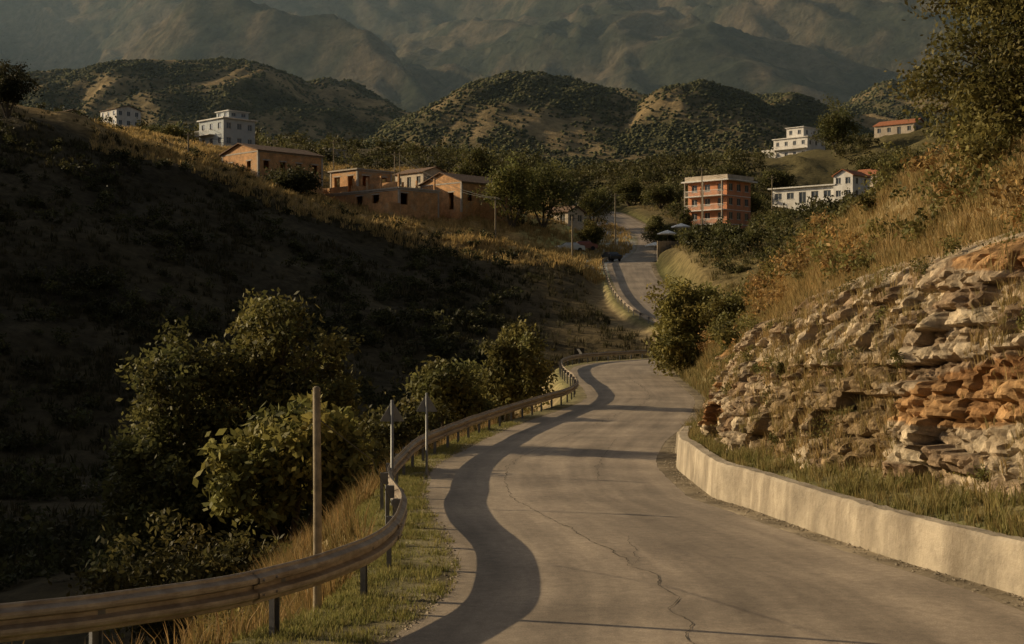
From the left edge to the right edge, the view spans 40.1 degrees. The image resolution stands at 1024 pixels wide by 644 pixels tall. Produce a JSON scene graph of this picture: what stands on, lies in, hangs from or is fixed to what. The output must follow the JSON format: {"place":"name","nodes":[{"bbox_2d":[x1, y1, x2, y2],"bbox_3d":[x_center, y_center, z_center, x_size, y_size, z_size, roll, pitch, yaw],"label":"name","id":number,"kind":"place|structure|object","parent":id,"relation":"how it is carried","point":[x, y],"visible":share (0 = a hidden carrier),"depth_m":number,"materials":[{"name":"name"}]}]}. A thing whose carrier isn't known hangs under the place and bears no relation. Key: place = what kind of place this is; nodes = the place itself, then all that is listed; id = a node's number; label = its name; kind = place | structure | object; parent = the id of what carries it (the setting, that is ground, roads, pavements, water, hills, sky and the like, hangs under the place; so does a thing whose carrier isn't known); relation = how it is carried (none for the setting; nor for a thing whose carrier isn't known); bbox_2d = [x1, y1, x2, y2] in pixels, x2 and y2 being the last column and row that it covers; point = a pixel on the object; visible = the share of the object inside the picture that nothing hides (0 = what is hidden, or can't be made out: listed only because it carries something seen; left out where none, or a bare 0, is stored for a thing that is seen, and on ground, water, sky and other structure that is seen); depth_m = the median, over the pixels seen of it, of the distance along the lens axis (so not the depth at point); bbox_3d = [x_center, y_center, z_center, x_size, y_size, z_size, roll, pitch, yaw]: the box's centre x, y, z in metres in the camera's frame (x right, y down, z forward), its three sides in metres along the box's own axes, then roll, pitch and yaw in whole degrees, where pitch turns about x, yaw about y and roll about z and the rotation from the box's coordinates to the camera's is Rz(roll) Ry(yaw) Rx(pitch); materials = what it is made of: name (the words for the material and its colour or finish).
{"place":"outdoors","nodes":[
{"label":"outdoors","id":0,"kind":"place"},
{"bbox_2d":[193,420,521,643],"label":"verge grass","id":1,"kind":"structure","parent":0,"point":[303,627],"depth_m":16.77,"materials":[{"name":"green plant"}]},
{"bbox_2d":[3,58,964,164],"bbox_3d":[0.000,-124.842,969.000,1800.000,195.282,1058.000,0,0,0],"label":"hills","id":2,"kind":"structure","parent":0,"point":[545,126],"depth_m":936.10,"materials":[{"name":"green plant"}]},
{"bbox_2d":[0,56,1011,179],"bbox_3d":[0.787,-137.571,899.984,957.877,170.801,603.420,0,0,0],"label":"hill scrub mass","id":3,"kind":"object","parent":2,"relation":"on","point":[573,162],"visible":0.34,"depth_m":929.41,"materials":[{"name":"green plant"}]},
{"bbox_2d":[0,0,1010,112],"bbox_3d":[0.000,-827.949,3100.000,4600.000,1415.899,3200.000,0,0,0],"label":"mountains","id":4,"kind":"structure","parent":0,"point":[412,56],"depth_m":2166.31,"materials":[{"name":"green plant"}]},
{"bbox_2d":[0,102,1023,643],"bbox_3d":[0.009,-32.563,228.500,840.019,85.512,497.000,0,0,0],"label":"ground terrain","id":5,"kind":"structure","parent":0,"point":[804,168],"depth_m":137.23,"materials":[{"name":"green plant"}]},
{"bbox_2d":[0,59,48,117],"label":"broadleaf tree","id":6,"kind":"object","parent":5,"relation":"on","point":[10,87],"visible":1,"depth_m":171.41,"materials":[{"name":"green plant"}]},
{"bbox_2d":[101,108,140,128],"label":"walls","id":7,"kind":"structure","parent":5,"relation":"on","point":[125,117],"depth_m":411.60,"materials":[{"name":"white paint"}]},
{"bbox_2d":[99,106,141,111],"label":"roof","id":8,"kind":"structure","parent":7,"relation":"on","point":[129,108],"depth_m":412.02,"materials":[{"name":"tile"}]},
{"bbox_2d":[138,124,159,131],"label":"broadleaf tree","id":9,"kind":"object","parent":5,"relation":"on","point":[153,127],"visible":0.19,"depth_m":328.35,"materials":[{"name":"green plant"}]},
{"bbox_2d":[149,121,191,140],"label":"broadleaf tree","id":10,"kind":"object","parent":5,"relation":"on","point":[172,130],"visible":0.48,"depth_m":298.15,"materials":[{"name":"green plant"}]},
{"bbox_2d":[48,507,299,643],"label":"bramble bush","id":11,"kind":"object","parent":5,"relation":"on","point":[187,565],"visible":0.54,"depth_m":28.48,"materials":[{"name":"green plant"}]},
{"bbox_2d":[183,132,192,151],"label":"utility pole","id":12,"kind":"object","parent":5,"relation":"on","point":[188,134],"visible":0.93,"depth_m":204.91,"materials":[{"name":"brown wood"}]},
{"bbox_2d":[76,315,307,585],"bbox_3d":[-9.087,4.218,40.164,6.540,8.947,4.896,0,0,-27],"label":"wild tree","id":13,"kind":"object","parent":5,"relation":"on","point":[173,441],"visible":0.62,"depth_m":39.38,"materials":[{"name":"green plant"}]},
{"bbox_2d":[194,110,257,146],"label":"grey villa","id":14,"kind":"object","parent":5,"relation":"on","point":[232,126],"visible":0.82,"depth_m":297.04,"materials":[{"name":"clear paint"}]},
{"bbox_2d":[195,597,286,643],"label":"bramble bush","id":15,"kind":"object","parent":5,"relation":"on","point":[223,618],"visible":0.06,"depth_m":20.60,"materials":[{"name":"green plant"}]},
{"bbox_2d":[0,102,545,590],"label":"hillside shrubs","id":16,"kind":"object","parent":5,"relation":"on","point":[44,534],"visible":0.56,"depth_m":126.12,"materials":[{"name":"green plant"}]},
{"bbox_2d":[223,150,322,194],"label":"walls","id":17,"kind":"structure","parent":5,"relation":"on","point":[269,161],"depth_m":210.08,"materials":[{"name":"brick"}]},
{"bbox_2d":[222,150,322,185],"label":"ring beam","id":18,"kind":"structure","parent":17,"relation":"attached to","point":[258,160],"depth_m":209.76,"materials":[{"name":"concrete"}]},
{"bbox_2d":[219,143,325,156],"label":"roof","id":19,"kind":"structure","parent":17,"relation":"on","point":[239,147],"depth_m":210.79,"materials":[{"name":"tile"}]},
{"bbox_2d":[11,406,538,643],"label":"dry grass bank","id":20,"kind":"structure","parent":5,"relation":"on","point":[336,519],"depth_m":22.18,"materials":[{"name":"yellow plant"}]},
{"bbox_2d":[192,383,380,546],"bbox_3d":[-5.116,3.688,32.957,4.548,4.469,3.188,0,0,0],"label":"fig tree","id":21,"kind":"object","parent":5,"relation":"on","point":[269,460],"visible":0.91,"depth_m":32.52,"materials":[{"name":"green plant"}]},
{"bbox_2d":[192,288,389,552],"bbox_3d":[-6.512,3.230,41.009,6.108,8.541,4.589,0,0,0],"label":"wild tree","id":22,"kind":"object","parent":5,"relation":"on","point":[264,337],"visible":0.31,"depth_m":40.51,"materials":[{"name":"green plant"}]},
{"bbox_2d":[255,161,329,195],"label":"broadleaf tree","id":23,"kind":"object","parent":5,"relation":"on","point":[299,181],"visible":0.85,"depth_m":198.43,"materials":[{"name":"green plant"}]},
{"bbox_2d":[0,258,659,643],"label":"guardrail","id":24,"kind":"object","parent":5,"relation":"on","point":[94,614],"visible":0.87,"depth_m":13.23,"materials":[{"name":"metal"}]},
{"bbox_2d":[320,149,344,158],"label":"walls","id":25,"kind":"structure","parent":5,"relation":"on","point":[335,151],"depth_m":333.43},
{"bbox_2d":[313,386,395,611],"bbox_3d":[-1.835,2.071,17.772,0.132,2.741,5.076,0,0,6],"label":"wooden post","id":26,"kind":"object","parent":5,"relation":"on","point":[317,530],"visible":0.73,"depth_m":15.26,"materials":[{"name":"brown wood"}]},
{"bbox_2d":[89,117,632,283],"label":"meadow grass","id":27,"kind":"structure","parent":5,"relation":"on","point":[179,156],"depth_m":188.89,"materials":[{"name":"green plant"}]},
{"bbox_2d":[330,170,391,187],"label":"ring beam","id":28,"kind":"structure","parent":5,"relation":"on","point":[357,177],"depth_m":218.98,"materials":[{"name":"concrete"}]},
{"bbox_2d":[349,450,390,492],"bbox_3d":[-3.478,4.455,38.173,2.776,1.912,4.665,0,0,0],"label":"roadside bush","id":29,"kind":"object","parent":5,"relation":"on","point":[380,462],"visible":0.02,"depth_m":38.14,"materials":[{"name":"green plant"}]},
{"bbox_2d":[328,188,437,219],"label":"walls","id":30,"kind":"structure","parent":5,"relation":"on","point":[418,204],"depth_m":210.79,"materials":[{"name":"brick"}]},
{"bbox_2d":[324,187,439,198],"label":"roof","id":31,"kind":"structure","parent":30,"relation":"on","point":[375,196],"depth_m":212.09,"materials":[{"name":"concrete"}]},
{"bbox_2d":[323,174,435,193],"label":"unfinished storey","id":32,"kind":"object","parent":31,"relation":"on","point":[367,187],"visible":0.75,"depth_m":215.63,"materials":[{"name":"brick"}]},
{"bbox_2d":[329,189,438,217],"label":"ring beam","id":33,"kind":"structure","parent":5,"relation":"on","point":[399,195],"depth_m":210.49,"materials":[{"name":"concrete"}]},
{"bbox_2d":[380,400,403,504],"bbox_3d":[-2.151,2.508,25.209,0.433,2.215,0.079,0,0,-6],"label":"warning sign","id":34,"kind":"object","parent":5,"relation":"on","point":[392,414],"visible":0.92,"depth_m":25.18,"materials":[{"name":"white"}]},
{"bbox_2d":[390,152,398,181],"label":"utility pole","id":35,"kind":"object","parent":5,"relation":"on","point":[394,154],"visible":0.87,"depth_m":224.92,"materials":[{"name":"brown wood"}]},
{"bbox_2d":[191,134,774,219],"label":"overhead wires","id":36,"kind":"object","parent":35,"relation":"attached to","point":[502,200],"visible":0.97,"depth_m":217.42,"materials":[{"name":"black"}]},
{"bbox_2d":[353,392,463,466],"bbox_3d":[-4.647,4.436,47.511,6.045,4.101,4.337,0,0,-22],"label":"roadside bush","id":37,"kind":"object","parent":5,"relation":"on","point":[412,421],"visible":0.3,"depth_m":47.51,"materials":[{"name":"green plant"}]},
{"bbox_2d":[395,172,436,187],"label":"walls","id":38,"kind":"structure","parent":5,"relation":"on","point":[409,180],"depth_m":258.98,"materials":[{"name":"beige paint"}]},
{"bbox_2d":[393,166,447,174],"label":"roof","id":39,"kind":"structure","parent":38,"relation":"on","point":[436,169],"depth_m":259.53,"materials":[{"name":"tile"}]},
{"bbox_2d":[416,393,436,474],"bbox_3d":[-1.901,2.657,31.309,0.473,2.154,0.079,0,0,-3],"label":"warning sign","id":40,"kind":"object","parent":5,"relation":"on","point":[426,405],"visible":0.92,"depth_m":31.32,"materials":[{"name":"white"}]},
{"bbox_2d":[421,182,485,211],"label":"ring beam","id":41,"kind":"structure","parent":5,"relation":"on","point":[461,198],"depth_m":215.29,"materials":[{"name":"concrete"}]},
{"bbox_2d":[399,354,510,442],"bbox_3d":[-2.392,3.887,55.547,3.559,5.365,4.914,0,0,34],"label":"roadside tree","id":42,"kind":"object","parent":5,"relation":"on","point":[451,383],"visible":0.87,"depth_m":54.70,"materials":[{"name":"green plant"}]},
{"bbox_2d":[422,181,509,221],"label":"walls","id":43,"kind":"structure","parent":5,"relation":"on","point":[449,202],"depth_m":217.68,"materials":[{"name":"brick"}]},
{"bbox_2d":[418,172,491,185],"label":"roof","id":44,"kind":"structure","parent":43,"relation":"on","point":[446,177],"depth_m":218.74,"materials":[{"name":"tile"}]},
{"bbox_2d":[449,143,498,177],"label":"broadleaf tree","id":45,"kind":"object","parent":5,"relation":"on","point":[473,160],"visible":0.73,"depth_m":260.69,"materials":[{"name":"green plant"}]},
{"bbox_2d":[490,196,500,237],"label":"utility pole","id":46,"kind":"object","parent":5,"relation":"on","point":[495,199],"visible":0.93,"depth_m":195.90,"materials":[{"name":"brown wood"}]},
{"bbox_2d":[28,106,970,206],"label":"distant trees","id":47,"kind":"object","parent":5,"relation":"on","point":[670,166],"visible":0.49,"depth_m":350.64,"materials":[{"name":"green plant"}]},
{"bbox_2d":[466,151,549,229],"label":"broadleaf tree","id":48,"kind":"object","parent":5,"relation":"on","point":[511,187],"visible":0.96,"depth_m":211.00,"materials":[{"name":"green plant"}]},
{"bbox_2d":[469,316,557,416],"bbox_3d":[-0.008,2.593,62.012,5.000,5.760,3.771,0,0,-30],"label":"roadside tree","id":49,"kind":"object","parent":5,"relation":"on","point":[517,378],"visible":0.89,"depth_m":61.61,"materials":[{"name":"green plant"}]},
{"bbox_2d":[513,155,580,227],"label":"broadleaf tree","id":50,"kind":"object","parent":5,"relation":"on","point":[555,195],"visible":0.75,"depth_m":217.33,"materials":[{"name":"green plant"}]},
{"bbox_2d":[546,211,583,230],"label":"walls","id":51,"kind":"structure","parent":5,"relation":"on","point":[577,223],"depth_m":234.17,"materials":[{"name":"white paint"}]},
{"bbox_2d":[548,205,586,213],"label":"roof","id":52,"kind":"structure","parent":51,"relation":"on","point":[579,209],"depth_m":234.59,"materials":[{"name":"tile"}]},
{"bbox_2d":[557,242,584,251],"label":"parked car","id":53,"kind":"object","parent":5,"relation":"on","point":[576,245],"visible":0.51,"depth_m":205.38,"materials":[{"name":"grey paint"}]},
{"bbox_2d":[571,216,572,257],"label":"utility pole","id":54,"kind":"object","parent":5,"relation":"on","point":[572,239],"visible":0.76,"depth_m":189.91,"materials":[{"name":"brown wood"}]},
{"bbox_2d":[574,348,583,354],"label":"chevron sign","id":55,"kind":"object","parent":5,"relation":"on","point":[578,350],"visible":0.63,"depth_m":106.48,"materials":[{"name":"black"}]},
{"bbox_2d":[577,241,597,250],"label":"parked car","id":56,"kind":"object","parent":5,"relation":"on","point":[589,245],"visible":0.45,"depth_m":208.36,"materials":[{"name":"brown paint"}]},
{"bbox_2d":[575,219,606,248],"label":"broadleaf tree","id":57,"kind":"object","parent":5,"relation":"on","point":[592,231],"visible":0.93,"depth_m":224.33,"materials":[{"name":"green plant"}]},
{"bbox_2d":[576,185,618,225],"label":"broadleaf tree","id":58,"kind":"object","parent":5,"relation":"on","point":[592,205],"visible":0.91,"depth_m":259.04,"materials":[{"name":"green plant"}]},
{"bbox_2d":[601,252,621,260],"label":"parked car","id":59,"kind":"object","parent":5,"relation":"on","point":[611,256],"visible":0.78,"depth_m":204.75,"materials":[{"name":"grey paint"}]},
{"bbox_2d":[611,193,619,244],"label":"utility pole","id":60,"kind":"object","parent":5,"relation":"on","point":[615,195],"visible":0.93,"depth_m":229.92,"materials":[{"name":"brown wood"}]},
{"bbox_2d":[608,172,645,206],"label":"broadleaf tree","id":61,"kind":"object","parent":5,"relation":"on","point":[622,189],"visible":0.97,"depth_m":298.87,"materials":[{"name":"green plant"}]},
{"bbox_2d":[645,242,656,246],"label":"parasol","id":62,"kind":"object","parent":5,"relation":"on","point":[653,244],"visible":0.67,"depth_m":204.36,"materials":[{"name":"white fabric"}]},
{"bbox_2d":[638,213,670,242],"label":"broadleaf tree","id":63,"kind":"object","parent":5,"relation":"on","point":[653,228],"visible":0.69,"depth_m":231.42,"materials":[{"name":"green plant"}]},
{"bbox_2d":[638,180,683,208],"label":"broadleaf tree","id":64,"kind":"object","parent":5,"relation":"on","point":[663,196],"visible":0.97,"depth_m":283.88,"materials":[{"name":"green plant"}]},
{"bbox_2d":[653,222,677,241],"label":"broadleaf tree","id":65,"kind":"object","parent":5,"relation":"on","point":[664,237],"visible":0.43,"depth_m":211.38,"materials":[{"name":"green plant"}]},
{"bbox_2d":[657,230,675,240],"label":"parasol","id":66,"kind":"object","parent":5,"relation":"on","point":[667,232],"visible":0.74,"depth_m":202.32,"materials":[{"name":"grey fabric"}]},
{"bbox_2d":[657,241,679,259],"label":"stone wall","id":67,"kind":"structure","parent":5,"relation":"on","point":[662,246],"depth_m":196.30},
{"bbox_2d":[671,223,690,227],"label":"parasol","id":68,"kind":"object","parent":5,"relation":"on","point":[680,225],"visible":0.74,"depth_m":203.35,"materials":[{"name":"grey fabric"}]},
{"bbox_2d":[676,205,693,229],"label":"tree","id":69,"kind":"object","parent":5,"relation":"on","point":[685,219],"visible":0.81,"depth_m":239.54,"materials":[{"name":"green plant"}]},
{"bbox_2d":[640,275,730,376],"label":"roadside bush","id":70,"kind":"object","parent":5,"relation":"on","point":[679,309],"visible":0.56,"depth_m":86.61,"materials":[{"name":"green plant"}]},
{"bbox_2d":[698,168,705,224],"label":"utility pole","id":71,"kind":"object","parent":5,"relation":"on","point":[701,200],"visible":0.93,"depth_m":234.96,"materials":[{"name":"brown wood"}]},
{"bbox_2d":[681,174,757,228],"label":"apartment block","id":72,"kind":"structure","parent":5,"relation":"on","point":[727,199],"depth_m":246.78,"materials":[{"name":"orange brick"}]},
{"bbox_2d":[671,280,774,424],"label":"roadside weeds","id":73,"kind":"object","parent":5,"relation":"on","point":[697,372],"visible":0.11,"depth_m":78.32,"materials":[{"name":"green plant"}]},
{"bbox_2d":[698,291,748,343],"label":"roadside bush","id":74,"kind":"object","parent":5,"relation":"on","point":[723,307],"visible":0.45,"depth_m":73.51,"materials":[{"name":"green plant"}]},
{"bbox_2d":[702,157,749,176],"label":"broadleaf tree","id":75,"kind":"object","parent":5,"relation":"on","point":[729,169],"visible":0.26,"depth_m":298.57,"materials":[{"name":"green plant"}]},
{"bbox_2d":[710,317,743,354],"bbox_3d":[10.098,0.864,62.051,2.652,2.385,3.378,0,0,28],"label":"roadside bush","id":76,"kind":"object","parent":5,"relation":"on","point":[726,334],"visible":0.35,"depth_m":61.65,"materials":[{"name":"green plant"}]},
{"bbox_2d":[637,198,817,291],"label":"meadow grass","id":77,"kind":"structure","parent":5,"relation":"on","point":[688,249],"depth_m":165.09,"materials":[{"name":"green plant"}]},
{"bbox_2d":[746,212,768,226],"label":"broadleaf tree","id":78,"kind":"object","parent":5,"relation":"on","point":[760,217],"visible":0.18,"depth_m":234.17,"materials":[{"name":"green plant"}]},
{"bbox_2d":[751,192,766,216],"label":"broadleaf tree","id":79,"kind":"object","parent":5,"relation":"on","point":[755,202],"visible":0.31,"depth_m":261.25,"materials":[{"name":"green plant"}]},
{"bbox_2d":[660,186,863,273],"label":"hillside shrubs","id":80,"kind":"object","parent":5,"relation":"on","point":[753,235],"visible":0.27,"depth_m":179.41,"materials":[{"name":"green plant"}]},
{"bbox_2d":[768,176,775,210],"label":"utility pole","id":81,"kind":"object","parent":5,"relation":"on","point":[772,178],"visible":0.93,"depth_m":239.94,"materials":[{"name":"grey wood"}]},
{"bbox_2d":[754,165,796,189],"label":"broadleaf tree","id":82,"kind":"object","parent":5,"relation":"on","point":[784,180],"visible":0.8,"depth_m":318.67,"materials":[{"name":"green plant"}]},
{"bbox_2d":[762,126,825,157],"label":"white villa","id":83,"kind":"object","parent":5,"relation":"on","point":[796,140],"visible":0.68,"depth_m":426.34,"materials":[{"name":"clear paint"}]},
{"bbox_2d":[768,169,871,209],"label":"white villa","id":84,"kind":"object","parent":5,"relation":"on","point":[843,179],"visible":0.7,"depth_m":280.48,"materials":[{"name":"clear paint"}]},
{"bbox_2d":[809,93,862,154],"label":"broadleaf tree","id":85,"kind":"object","parent":5,"relation":"on","point":[836,126],"visible":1,"depth_m":378.85,"materials":[{"name":"green plant"}]},
{"bbox_2d":[675,426,1023,596],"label":"retaining wall","id":86,"kind":"structure","parent":5,"relation":"on","point":[984,557],"depth_m":20.00,"materials":[{"name":"concrete"}]},
{"bbox_2d":[683,419,1023,537],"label":"wall top weeds","id":87,"kind":"object","parent":5,"relation":"on","point":[855,485],"depth_m":21.05,"materials":[{"name":"green plant"}]},
{"bbox_2d":[693,121,1023,375],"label":"dry grass slope","id":88,"kind":"structure","parent":5,"relation":"on","point":[898,248],"depth_m":31.56,"materials":[{"name":"brown plant"}]},
{"bbox_2d":[695,121,1023,483],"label":"slope shrubs","id":89,"kind":"object","parent":5,"relation":"on","point":[757,285],"visible":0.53,"depth_m":33.94,"materials":[{"name":"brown plant"}]},
{"bbox_2d":[697,230,1023,499],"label":"rock cliff","id":90,"kind":"structure","parent":5,"relation":"on","point":[941,423],"depth_m":22.69,"materials":[{"name":"stone"}]},
{"bbox_2d":[704,230,1023,497],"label":"ledge grass","id":91,"kind":"structure","parent":90,"relation":"on","point":[821,300],"depth_m":25.41,"materials":[{"name":"brown plant"}]},
{"bbox_2d":[854,153,889,170],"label":"broadleaf tree","id":92,"kind":"object","parent":5,"relation":"on","point":[866,164],"visible":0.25,"depth_m":328.93,"materials":[{"name":"green plant"}]},
{"bbox_2d":[871,141,908,189],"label":"broadleaf tree","id":93,"kind":"object","parent":5,"relation":"on","point":[894,166],"visible":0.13,"depth_m":119.98,"materials":[{"name":"green plant"}]},
{"bbox_2d":[874,123,921,137],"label":"walls","id":94,"kind":"structure","parent":5,"relation":"on","point":[880,131],"depth_m":396.84,"materials":[{"name":"beige paint"}]},
{"bbox_2d":[873,118,927,126],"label":"roof","id":95,"kind":"structure","parent":94,"relation":"on","point":[894,122],"depth_m":397.99,"materials":[{"name":"tile"}]},
{"bbox_2d":[874,141,932,174],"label":"broadleaf tree","id":96,"kind":"object","parent":5,"relation":"on","point":[917,151],"visible":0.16,"depth_m":258.85,"materials":[{"name":"green plant"}]},
{"bbox_2d":[874,0,1023,207],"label":"holm oak tree","id":97,"kind":"object","parent":5,"relation":"on","point":[994,96],"visible":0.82,"depth_m":30.04,"materials":[{"name":"green plant"}]},
{"bbox_2d":[391,211,1023,643],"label":"road","id":98,"kind":"structure","parent":0,"point":[543,575],"depth_m":18.71,"materials":[{"name":"grey asphalt"}]},
{"bbox_2d":[504,380,693,643],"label":"road crack","id":99,"kind":"object","parent":98,"relation":"on","point":[610,548],"visible":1,"depth_m":19.69,"materials":[{"name":"asphalt"}]},
{"bbox_2d":[355,410,1023,643],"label":"gravel","id":100,"kind":"structure","parent":98,"relation":"on","point":[450,554],"depth_m":19.30,"materials":[{"name":"grey gravel"}]},
{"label":"walls","id":101,"kind":"object","parent":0,"visible":0},
{"bbox_2d":[858,169,878,174],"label":"roof","id":102,"kind":"structure","parent":101,"relation":"on","point":[866,170],"depth_m":299.39,"materials":[{"name":"tile"}]},
{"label":"floors","id":103,"kind":"structure","parent":0,"visible":0},
{"bbox_2d":[331,170,389,191],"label":"walls","id":104,"kind":"structure","parent":103,"relation":"on","point":[345,178],"depth_m":219.57,"materials":[{"name":"brick"}]},
{"bbox_2d":[328,168,393,172],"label":"roof","id":105,"kind":"structure","parent":104,"relation":"on","point":[360,169],"depth_m":218.96,"materials":[{"name":"concrete"}]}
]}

